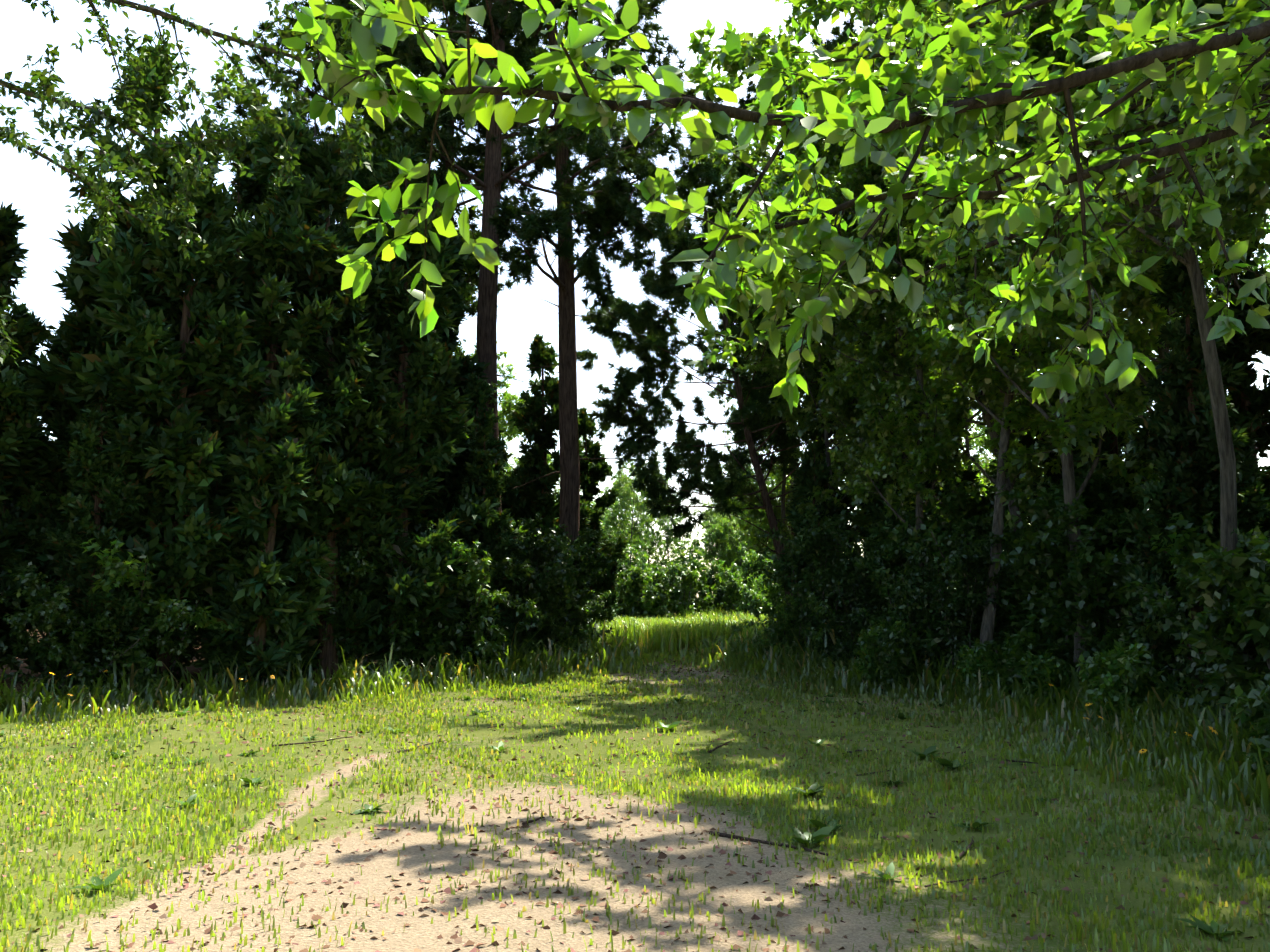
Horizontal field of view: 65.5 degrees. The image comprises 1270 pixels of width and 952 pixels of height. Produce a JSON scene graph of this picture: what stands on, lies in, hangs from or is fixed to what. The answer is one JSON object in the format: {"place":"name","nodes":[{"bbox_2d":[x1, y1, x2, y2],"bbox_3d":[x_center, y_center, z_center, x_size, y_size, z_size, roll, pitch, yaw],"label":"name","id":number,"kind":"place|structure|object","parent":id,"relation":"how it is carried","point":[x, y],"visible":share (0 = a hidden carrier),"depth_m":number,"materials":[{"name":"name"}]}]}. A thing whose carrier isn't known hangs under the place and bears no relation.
{"place":"outdoors","nodes":[
{"label":"outdoors","id":0,"kind":"place"},
{"bbox_2d":[0,601,1269,951],"bbox_3d":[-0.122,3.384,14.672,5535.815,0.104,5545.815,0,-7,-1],"label":"ground","id":1,"kind":"structure","parent":0,"point":[420,933],"depth_m":6.15,"materials":[{"name":"plant"}]},
{"bbox_2d":[0,201,64,655],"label":"cedar tree","id":2,"kind":"object","parent":1,"relation":"on","point":[23,443],"visible":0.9,"depth_m":15.10,"materials":[{"name":"green plant"}]},
{"bbox_2d":[0,214,111,683],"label":"cedar tree","id":3,"kind":"object","parent":1,"relation":"on","point":[55,422],"visible":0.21,"depth_m":16.10,"materials":[{"name":"green plant"}]},
{"bbox_2d":[29,373,151,694],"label":"cedar tree","id":4,"kind":"object","parent":1,"relation":"on","point":[88,465],"visible":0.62,"depth_m":14.90,"materials":[{"name":"green plant"}]},
{"bbox_2d":[0,562,191,692],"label":"shrub","id":5,"kind":"object","parent":1,"relation":"on","point":[46,614],"visible":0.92,"depth_m":14.17,"materials":[{"name":"green plant"}]},
{"bbox_2d":[6,40,238,690],"bbox_3d":[-8.448,-1.945,16.607,3.435,11.374,4.299,7,-10,-43],"label":"cedar tree","id":6,"kind":"object","parent":1,"relation":"on","point":[97,282],"visible":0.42,"depth_m":15.90,"materials":[{"name":"green plant"}]},
{"bbox_2d":[59,538,232,688],"bbox_3d":[-7.858,1.937,15.723,3.127,3.320,4.040,2,-7,-13],"label":"shrub","id":7,"kind":"object","parent":1,"relation":"on","point":[120,572],"visible":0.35,"depth_m":14.68,"materials":[{"name":"green plant"}]},
{"bbox_2d":[56,531,260,691],"bbox_3d":[-7.596,2.181,15.877,3.130,2.847,1.800,3,-8,-25],"label":"shrub","id":8,"kind":"object","parent":1,"relation":"on","point":[156,591],"visible":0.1,"depth_m":15.72,"materials":[{"name":"green plant"}]},
{"bbox_2d":[76,117,276,683],"bbox_3d":[-7.522,-1.160,16.371,2.822,9.817,3.160,-3,-8,23],"label":"cedar tree","id":9,"kind":"object","parent":1,"relation":"on","point":[208,289],"visible":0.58,"depth_m":15.87,"materials":[{"name":"green plant"}]},
{"bbox_2d":[0,0,376,371],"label":"deciduous tree","id":10,"kind":"object","parent":1,"relation":"on","point":[103,202],"visible":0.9,"depth_m":9.49,"materials":[{"name":"green plant"}]},
{"bbox_2d":[192,141,288,641],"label":"cedar tree","id":11,"kind":"object","parent":1,"relation":"on","point":[250,192],"visible":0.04,"depth_m":20.67,"materials":[{"name":"green plant"}]},
{"bbox_2d":[191,540,318,687],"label":"shrub","id":12,"kind":"object","parent":1,"relation":"on","point":[213,659],"visible":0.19,"depth_m":15.82,"materials":[{"name":"green plant"}]},
{"bbox_2d":[195,348,335,687],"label":"cedar tree","id":13,"kind":"object","parent":1,"relation":"on","point":[292,487],"visible":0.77,"depth_m":15.89,"materials":[{"name":"green plant"}]},
{"bbox_2d":[188,105,367,681],"bbox_3d":[-6.442,-1.559,17.394,2.983,10.893,3.510,6,-9,-39],"label":"cedar tree","id":14,"kind":"object","parent":1,"relation":"on","point":[272,243],"visible":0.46,"depth_m":17.07,"materials":[{"name":"green plant"}]},
{"bbox_2d":[205,30,441,283],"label":"deciduous tree","id":15,"kind":"object","parent":1,"relation":"on","point":[377,146],"depth_m":24.03,"materials":[{"name":"green plant"}]},
{"bbox_2d":[258,139,422,684],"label":"cedar tree","id":16,"kind":"object","parent":1,"relation":"on","point":[353,355],"visible":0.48,"depth_m":17.77,"materials":[{"name":"green plant"}]},
{"bbox_2d":[309,529,375,674],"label":"shrub","id":17,"kind":"object","parent":1,"relation":"on","point":[350,557],"visible":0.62,"depth_m":17.58,"materials":[{"name":"green plant"}]},
{"bbox_2d":[210,0,501,321],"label":"pine tree","id":18,"kind":"object","parent":1,"relation":"on","point":[298,82],"visible":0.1,"depth_m":29.46,"materials":[{"name":"green plant"}]},
{"bbox_2d":[318,147,443,653],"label":"cedar tree","id":19,"kind":"object","parent":1,"relation":"on","point":[360,178],"depth_m":22.20,"materials":[{"name":"green plant"}]},
{"bbox_2d":[338,519,448,672],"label":"shrub","id":20,"kind":"object","parent":1,"relation":"on","point":[400,647],"visible":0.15,"depth_m":18.49,"materials":[{"name":"green plant"}]},
{"bbox_2d":[324,143,500,665],"bbox_3d":[-4.694,-1.314,19.386,2.971,10.857,3.719,-4,-8,30],"label":"cedar tree","id":21,"kind":"object","parent":1,"relation":"on","point":[435,416],"visible":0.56,"depth_m":19.01,"materials":[{"name":"green plant"}]},
{"bbox_2d":[320,167,508,437],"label":"deciduous tree","id":22,"kind":"object","parent":1,"relation":"on","point":[470,264],"visible":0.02,"depth_m":25.53,"materials":[{"name":"green plant"}]},
{"bbox_2d":[324,0,555,294],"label":"pine tree","id":23,"kind":"object","parent":1,"relation":"on","point":[416,62],"visible":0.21,"depth_m":26.47,"materials":[{"name":"green plant"}]},
{"bbox_2d":[408,183,491,668],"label":"cedar tree","id":24,"kind":"object","parent":1,"relation":"on","point":[466,366],"visible":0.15,"depth_m":23.12,"materials":[{"name":"green plant"}]},
{"bbox_2d":[407,538,501,664],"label":"shrub","id":25,"kind":"object","parent":1,"relation":"on","point":[436,642],"visible":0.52,"depth_m":19.28,"materials":[{"name":"green plant"}]},
{"bbox_2d":[427,372,517,662],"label":"cedar tree","id":26,"kind":"object","parent":1,"relation":"on","point":[480,395],"visible":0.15,"depth_m":21.67,"materials":[{"name":"green plant"}]},
{"bbox_2d":[408,504,547,661],"bbox_3d":[-3.265,2.277,19.621,2.982,3.664,3.852,1,-7,-10],"label":"shrub","id":27,"kind":"object","parent":1,"relation":"on","point":[478,568],"visible":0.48,"depth_m":18.88,"materials":[{"name":"green plant"}]},
{"bbox_2d":[454,424,532,665],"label":"cedar tree","id":28,"kind":"object","parent":1,"relation":"on","point":[485,468],"visible":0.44,"depth_m":20.20,"materials":[{"name":"green plant"}]},
{"bbox_2d":[343,0,664,516],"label":"pine tree","id":29,"kind":"object","parent":1,"relation":"on","point":[583,213],"visible":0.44,"depth_m":25.15,"materials":[{"name":"green plant"}]},
{"bbox_2d":[488,554,547,662],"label":"shrub","id":30,"kind":"object","parent":1,"relation":"on","point":[539,586],"depth_m":21.27,"materials":[{"name":"green plant"}]},
{"bbox_2d":[497,362,551,526],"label":"deciduous tree","id":31,"kind":"object","parent":1,"relation":"on","point":[507,399],"visible":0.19,"depth_m":34.71,"materials":[{"name":"green plant"}]},
{"bbox_2d":[500,513,588,658],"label":"shrub","id":32,"kind":"object","parent":1,"relation":"on","point":[536,547],"visible":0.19,"depth_m":21.70,"materials":[{"name":"green plant"}]},
{"bbox_2d":[509,560,579,657],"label":"shrub","id":33,"kind":"object","parent":1,"relation":"on","point":[568,598],"visible":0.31,"depth_m":21.95,"materials":[{"name":"green plant"}]},
{"bbox_2d":[501,333,599,560],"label":"cedar tree","id":34,"kind":"object","parent":1,"relation":"on","point":[535,423],"visible":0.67,"depth_m":29.44,"materials":[{"name":"green plant"}]},
{"bbox_2d":[502,585,600,649],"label":"shrub","id":35,"kind":"object","parent":1,"relation":"on","point":[583,596],"visible":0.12,"depth_m":23.36,"materials":[{"name":"green plant"}]},
{"bbox_2d":[517,524,614,651],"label":"shrub","id":36,"kind":"object","parent":1,"relation":"on","point":[581,578],"visible":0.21,"depth_m":25.08,"materials":[{"name":"green plant"}]},
{"bbox_2d":[431,0,736,625],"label":"pine tree","id":37,"kind":"object","parent":1,"relation":"on","point":[533,231],"visible":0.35,"depth_m":26.47,"materials":[{"name":"green plant"}]},
{"bbox_2d":[578,406,628,627],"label":"cedar tree","id":38,"kind":"object","parent":1,"relation":"on","point":[599,471],"visible":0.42,"depth_m":30.95,"materials":[{"name":"green plant"}]},
{"bbox_2d":[594,536,653,614],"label":"shrub","id":39,"kind":"object","parent":1,"relation":"on","point":[636,554],"visible":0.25,"depth_m":47.62,"materials":[{"name":"green plant"}]},
{"bbox_2d":[601,458,658,567],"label":"deciduous tree","id":40,"kind":"object","parent":1,"relation":"on","point":[622,484],"visible":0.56,"depth_m":52.22,"materials":[{"name":"green plant"}]},
{"bbox_2d":[0,607,1269,951],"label":"grass","id":41,"kind":"structure","parent":1,"relation":"on","point":[1200,767],"depth_m":8.90,"materials":[{"name":"green plant"}]},
{"bbox_2d":[0,658,1269,951],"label":"pebbles","id":42,"kind":"object","parent":1,"relation":"on","point":[520,944],"visible":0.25,"depth_m":6.14,"materials":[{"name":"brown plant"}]},
{"bbox_2d":[616,564,674,618],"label":"shrub","id":43,"kind":"object","parent":1,"relation":"on","point":[649,601],"visible":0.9,"depth_m":45.35,"materials":[{"name":"green plant"}]},
{"bbox_2d":[602,531,716,616],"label":"shrub","id":44,"kind":"object","parent":1,"relation":"on","point":[683,575],"visible":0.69,"depth_m":47.69,"materials":[{"name":"green plant"}]},
{"bbox_2d":[628,492,691,566],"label":"deciduous tree","id":45,"kind":"object","parent":1,"relation":"on","point":[668,539],"visible":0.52,"depth_m":55.00,"materials":[{"name":"green plant"}]},
{"bbox_2d":[272,707,1057,886],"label":"fallen sticks","id":46,"kind":"object","parent":1,"relation":"on","point":[768,842],"visible":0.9,"depth_m":6.60,"materials":[{"name":"wood"}]},
{"bbox_2d":[701,511,740,587],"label":"deciduous tree","id":47,"kind":"object","parent":1,"relation":"on","point":[710,549],"visible":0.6,"depth_m":54.93,"materials":[{"name":"green plant"}]},
{"bbox_2d":[711,497,770,610],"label":"deciduous tree","id":48,"kind":"object","parent":1,"relation":"on","point":[722,526],"visible":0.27,"depth_m":52.30,"materials":[{"name":"green plant"}]},
{"bbox_2d":[568,119,916,603],"bbox_3d":[3.207,-2.069,27.243,10.188,14.292,9.282,0,-7,-1],"label":"young pine tree","id":49,"kind":"object","parent":1,"relation":"on","point":[618,409],"visible":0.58,"depth_m":26.03,"materials":[{"name":"green plant"}]},
{"bbox_2d":[711,539,784,616],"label":"shrub","id":50,"kind":"object","parent":1,"relation":"on","point":[753,589],"visible":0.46,"depth_m":46.49,"materials":[{"name":"green plant"}]},
{"bbox_2d":[704,309,823,603],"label":"deciduous tree","id":51,"kind":"object","parent":1,"relation":"on","point":[759,501],"visible":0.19,"depth_m":30.57,"materials":[{"name":"green plant"}]},
{"bbox_2d":[718,55,821,547],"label":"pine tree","id":52,"kind":"object","parent":1,"relation":"on","point":[751,86],"visible":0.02,"depth_m":35.22,"materials":[{"name":"green plant"}]},
{"bbox_2d":[700,306,844,548],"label":"deciduous tree","id":53,"kind":"object","parent":1,"relation":"on","point":[728,387],"visible":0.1,"depth_m":30.69,"materials":[{"name":"green plant"}]},
{"bbox_2d":[281,0,1269,414],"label":"tree","id":54,"kind":"object","parent":1,"relation":"on","point":[1203,60],"visible":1,"depth_m":3.60,"materials":[{"name":"green plant"}]},
{"bbox_2d":[731,575,819,656],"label":"shrub","id":55,"kind":"object","parent":1,"relation":"on","point":[784,619],"visible":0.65,"depth_m":22.69,"materials":[{"name":"green plant"}]},
{"bbox_2d":[742,506,869,659],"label":"shrub","id":56,"kind":"object","parent":1,"relation":"on","point":[827,556],"visible":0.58,"depth_m":21.53,"materials":[{"name":"green plant"}]},
{"bbox_2d":[775,439,844,648],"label":"cedar tree","id":57,"kind":"object","parent":1,"relation":"on","point":[816,473],"visible":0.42,"depth_m":23.89,"materials":[{"name":"green plant"}]},
{"bbox_2d":[730,249,906,612],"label":"deciduous tree","id":58,"kind":"object","parent":1,"relation":"on","point":[781,369],"visible":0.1,"depth_m":24.35,"materials":[{"name":"green plant"}]},
{"bbox_2d":[689,105,976,512],"bbox_3d":[5.034,-2.479,21.084,6.569,13.523,6.958,3,-8,-23],"label":"deciduous tree","id":59,"kind":"object","parent":1,"relation":"on","point":[902,360],"visible":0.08,"depth_m":21.57,"materials":[{"name":"green plant"}]},
{"bbox_2d":[812,541,885,664],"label":"shrub","id":60,"kind":"object","parent":1,"relation":"on","point":[855,597],"visible":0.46,"depth_m":19.75,"materials":[{"name":"green plant"}]},
{"bbox_2d":[804,577,924,660],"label":"shrub","id":61,"kind":"object","parent":1,"relation":"on","point":[813,603],"visible":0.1,"depth_m":19.64,"materials":[{"name":"green plant"}]},
{"bbox_2d":[768,316,977,514],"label":"deciduous tree","id":62,"kind":"object","parent":1,"relation":"on","point":[777,410],"visible":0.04,"depth_m":25.21,"materials":[{"name":"green plant"}]},
{"bbox_2d":[779,0,990,269],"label":"pine tree","id":63,"kind":"object","parent":1,"relation":"on","point":[835,31],"depth_m":32.77,"materials":[{"name":"green plant"}]},
{"bbox_2d":[710,0,1063,590],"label":"deciduous tree","id":64,"kind":"object","parent":1,"relation":"on","point":[909,390],"visible":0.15,"depth_m":18.80,"materials":[{"name":"green plant"}]},
{"bbox_2d":[858,624,921,690],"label":"shrub","id":65,"kind":"object","parent":1,"relation":"on","point":[887,653],"visible":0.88,"depth_m":16.22,"materials":[{"name":"green plant"}]},
{"bbox_2d":[855,394,930,622],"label":"cedar tree","id":66,"kind":"object","parent":1,"relation":"on","point":[875,510],"visible":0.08,"depth_m":21.87,"materials":[{"name":"green plant"}]},
{"bbox_2d":[804,219,989,528],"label":"deciduous tree","id":67,"kind":"object","parent":1,"relation":"on","point":[837,344],"visible":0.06,"depth_m":22.84,"materials":[{"name":"green plant"}]},
{"bbox_2d":[851,524,948,668],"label":"shrub","id":68,"kind":"object","parent":1,"relation":"on","point":[888,573],"visible":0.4,"depth_m":18.72,"materials":[{"name":"green plant"}]},
{"bbox_2d":[780,43,1074,637],"bbox_3d":[5.540,-2.503,19.544,5.138,13.244,5.815,4,-8,-27],"label":"deciduous tree","id":69,"kind":"object","parent":1,"relation":"on","point":[946,433],"visible":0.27,"depth_m":19.07,"materials":[{"name":"green plant"}]},
{"bbox_2d":[895,565,965,675],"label":"shrub","id":70,"kind":"object","parent":1,"relation":"on","point":[920,617],"visible":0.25,"depth_m":17.55,"materials":[{"name":"green plant"}]},
{"bbox_2d":[847,497,1019,661],"bbox_3d":[6.287,2.267,19.778,3.908,3.674,2.248,5,-9,-35],"label":"shrub","id":71,"kind":"object","parent":1,"relation":"on","point":[891,526],"visible":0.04,"depth_m":19.67,"materials":[{"name":"green plant"}]},
{"bbox_2d":[889,528,1025,674],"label":"shrub","id":72,"kind":"object","parent":1,"relation":"on","point":[971,572],"visible":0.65,"depth_m":16.26,"materials":[{"name":"green plant"}]},
{"bbox_2d":[883,492,1034,632],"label":"shrub","id":73,"kind":"object","parent":1,"relation":"on","point":[958,522],"visible":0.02,"depth_m":19.05,"materials":[{"name":"green plant"}]},
{"bbox_2d":[885,460,1062,657],"bbox_3d":[6.678,1.830,18.729,4.935,4.387,2.838,5,-8,-34],"label":"shrub","id":74,"kind":"object","parent":1,"relation":"on","point":[959,500],"visible":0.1,"depth_m":18.35,"materials":[{"name":"green plant"}]},
{"bbox_2d":[955,645,996,692],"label":"shrub","id":75,"kind":"object","parent":1,"relation":"on","point":[971,658],"visible":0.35,"depth_m":15.39,"materials":[{"name":"green plant"}]},
{"bbox_2d":[823,68,1174,646],"bbox_3d":[7.179,-2.748,18.628,6.944,13.523,6.556,-2,-7,16],"label":"deciduous tree","id":76,"kind":"object","parent":1,"relation":"on","point":[987,625],"visible":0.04,"depth_m":17.41,"materials":[{"name":"green plant"}]},
{"bbox_2d":[973,628,1068,693],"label":"shrub","id":77,"kind":"object","parent":1,"relation":"on","point":[1007,659],"visible":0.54,"depth_m":14.89,"materials":[{"name":"green plant"}]},
{"bbox_2d":[1017,650,1071,706],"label":"shrub","id":78,"kind":"object","parent":1,"relation":"on","point":[1034,667],"visible":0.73,"depth_m":13.84,"materials":[{"name":"green plant"}]},
{"bbox_2d":[846,0,1268,708],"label":"deciduous tree","id":79,"kind":"object","parent":1,"relation":"on","point":[1228,486],"visible":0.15,"depth_m":11.64,"materials":[{"name":"green plant"}]},
{"bbox_2d":[964,442,1161,628],"bbox_3d":[7.792,1.528,15.800,4.676,4.216,2.689,-1,-7,11],"label":"shrub","id":80,"kind":"object","parent":1,"relation":"on","point":[1045,494],"visible":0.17,"depth_m":15.69,"materials":[{"name":"green plant"}]},
{"bbox_2d":[1016,336,1121,572],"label":"cedar tree","id":81,"kind":"object","parent":1,"relation":"on","point":[1027,439],"visible":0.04,"depth_m":20.32,"materials":[{"name":"green plant"}]},
{"bbox_2d":[981,482,1157,659],"bbox_3d":[7.043,1.859,15.774,2.271,3.547,3.949,1,-7,-8],"label":"shrub","id":82,"kind":"object","parent":1,"relation":"on","point":[1017,609],"visible":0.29,"depth_m":15.43,"materials":[{"name":"green plant"}]},
{"bbox_2d":[895,1,1261,688],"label":"deciduous tree","id":83,"kind":"object","parent":1,"relation":"on","point":[955,359],"visible":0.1,"depth_m":16.52,"materials":[{"name":"green plant"}]},
{"bbox_2d":[920,1,1246,491],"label":"deciduous tree","id":84,"kind":"object","parent":1,"relation":"on","point":[1133,400],"visible":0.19,"depth_m":14.11,"materials":[{"name":"green plant"}]},
{"bbox_2d":[989,472,1220,683],"bbox_3d":[7.066,1.587,13.808,3.356,3.631,4.336,-1,-7,6],"label":"shrub","id":85,"kind":"object","parent":1,"relation":"on","point":[1046,548],"visible":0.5,"depth_m":14.43,"materials":[{"name":"green plant"}]},
{"bbox_2d":[1059,296,1162,594],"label":"cedar tree","id":86,"kind":"object","parent":1,"relation":"on","point":[1111,441],"visible":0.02,"depth_m":16.38,"materials":[{"name":"green plant"}]},
{"bbox_2d":[1076,639,1164,723],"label":"shrub","id":87,"kind":"object","parent":1,"relation":"on","point":[1113,674],"visible":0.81,"depth_m":11.46,"materials":[{"name":"green plant"}]},
{"bbox_2d":[982,0,1269,264],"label":"deciduous tree","id":88,"kind":"object","parent":1,"relation":"on","point":[1243,221],"visible":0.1,"depth_m":11.37,"materials":[{"name":"green plant"}]},
{"bbox_2d":[1103,602,1182,701],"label":"shrub","id":89,"kind":"object","parent":1,"relation":"on","point":[1134,638],"visible":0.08,"depth_m":13.45,"materials":[{"name":"green plant"}]},
{"bbox_2d":[1114,531,1269,710],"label":"shrub","id":90,"kind":"object","parent":1,"relation":"on","point":[1145,595],"visible":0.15,"depth_m":11.79,"materials":[{"name":"green plant"}]},
{"bbox_2d":[1119,124,1269,392],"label":"deciduous tree","id":91,"kind":"object","parent":1,"relation":"on","point":[1258,261],"depth_m":19.54,"materials":[{"name":"green plant"}]},
{"bbox_2d":[1121,253,1269,704],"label":"cedar tree","id":92,"kind":"object","parent":1,"relation":"on","point":[1177,417],"visible":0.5,"depth_m":12.63,"materials":[{"name":"green plant"}]},
{"bbox_2d":[1149,504,1269,594],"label":"shrub","id":93,"kind":"object","parent":1,"relation":"on","point":[1188,564],"visible":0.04,"depth_m":12.18,"materials":[{"name":"green plant"}]},
{"bbox_2d":[1151,363,1269,658],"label":"cedar tree","id":94,"kind":"object","parent":1,"relation":"on","point":[1266,525],"depth_m":12.95,"materials":[{"name":"green plant"}]},
{"bbox_2d":[1164,558,1269,727],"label":"shrub","id":95,"kind":"object","parent":1,"relation":"on","point":[1207,585],"visible":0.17,"depth_m":10.39,"materials":[{"name":"green plant"}]},
{"bbox_2d":[1170,531,1269,728],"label":"shrub","id":96,"kind":"object","parent":1,"relation":"on","point":[1244,627],"visible":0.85,"depth_m":9.55,"materials":[{"name":"green plant"}]},
{"bbox_2d":[1189,213,1269,531],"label":"cedar tree","id":97,"kind":"object","parent":1,"relation":"on","point":[1249,401],"visible":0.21,"depth_m":14.75,"materials":[{"name":"green plant"}]},
{"bbox_2d":[1211,64,1269,212],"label":"deciduous tree","id":98,"kind":"object","parent":1,"relation":"on","point":[1253,170],"visible":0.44,"depth_m":10.66,"materials":[{"name":"green plant"}]},
{"bbox_2d":[1229,677,1269,776],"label":"shrub","id":99,"kind":"object","parent":1,"relation":"on","point":[1247,709],"visible":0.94,"depth_m":7.94,"materials":[{"name":"green plant"}]},
{"bbox_2d":[0,0,1269,596],"label":"sky","id":100,"kind":"structure","parent":0,"point":[42,195],"materials":[{"name":"white"}]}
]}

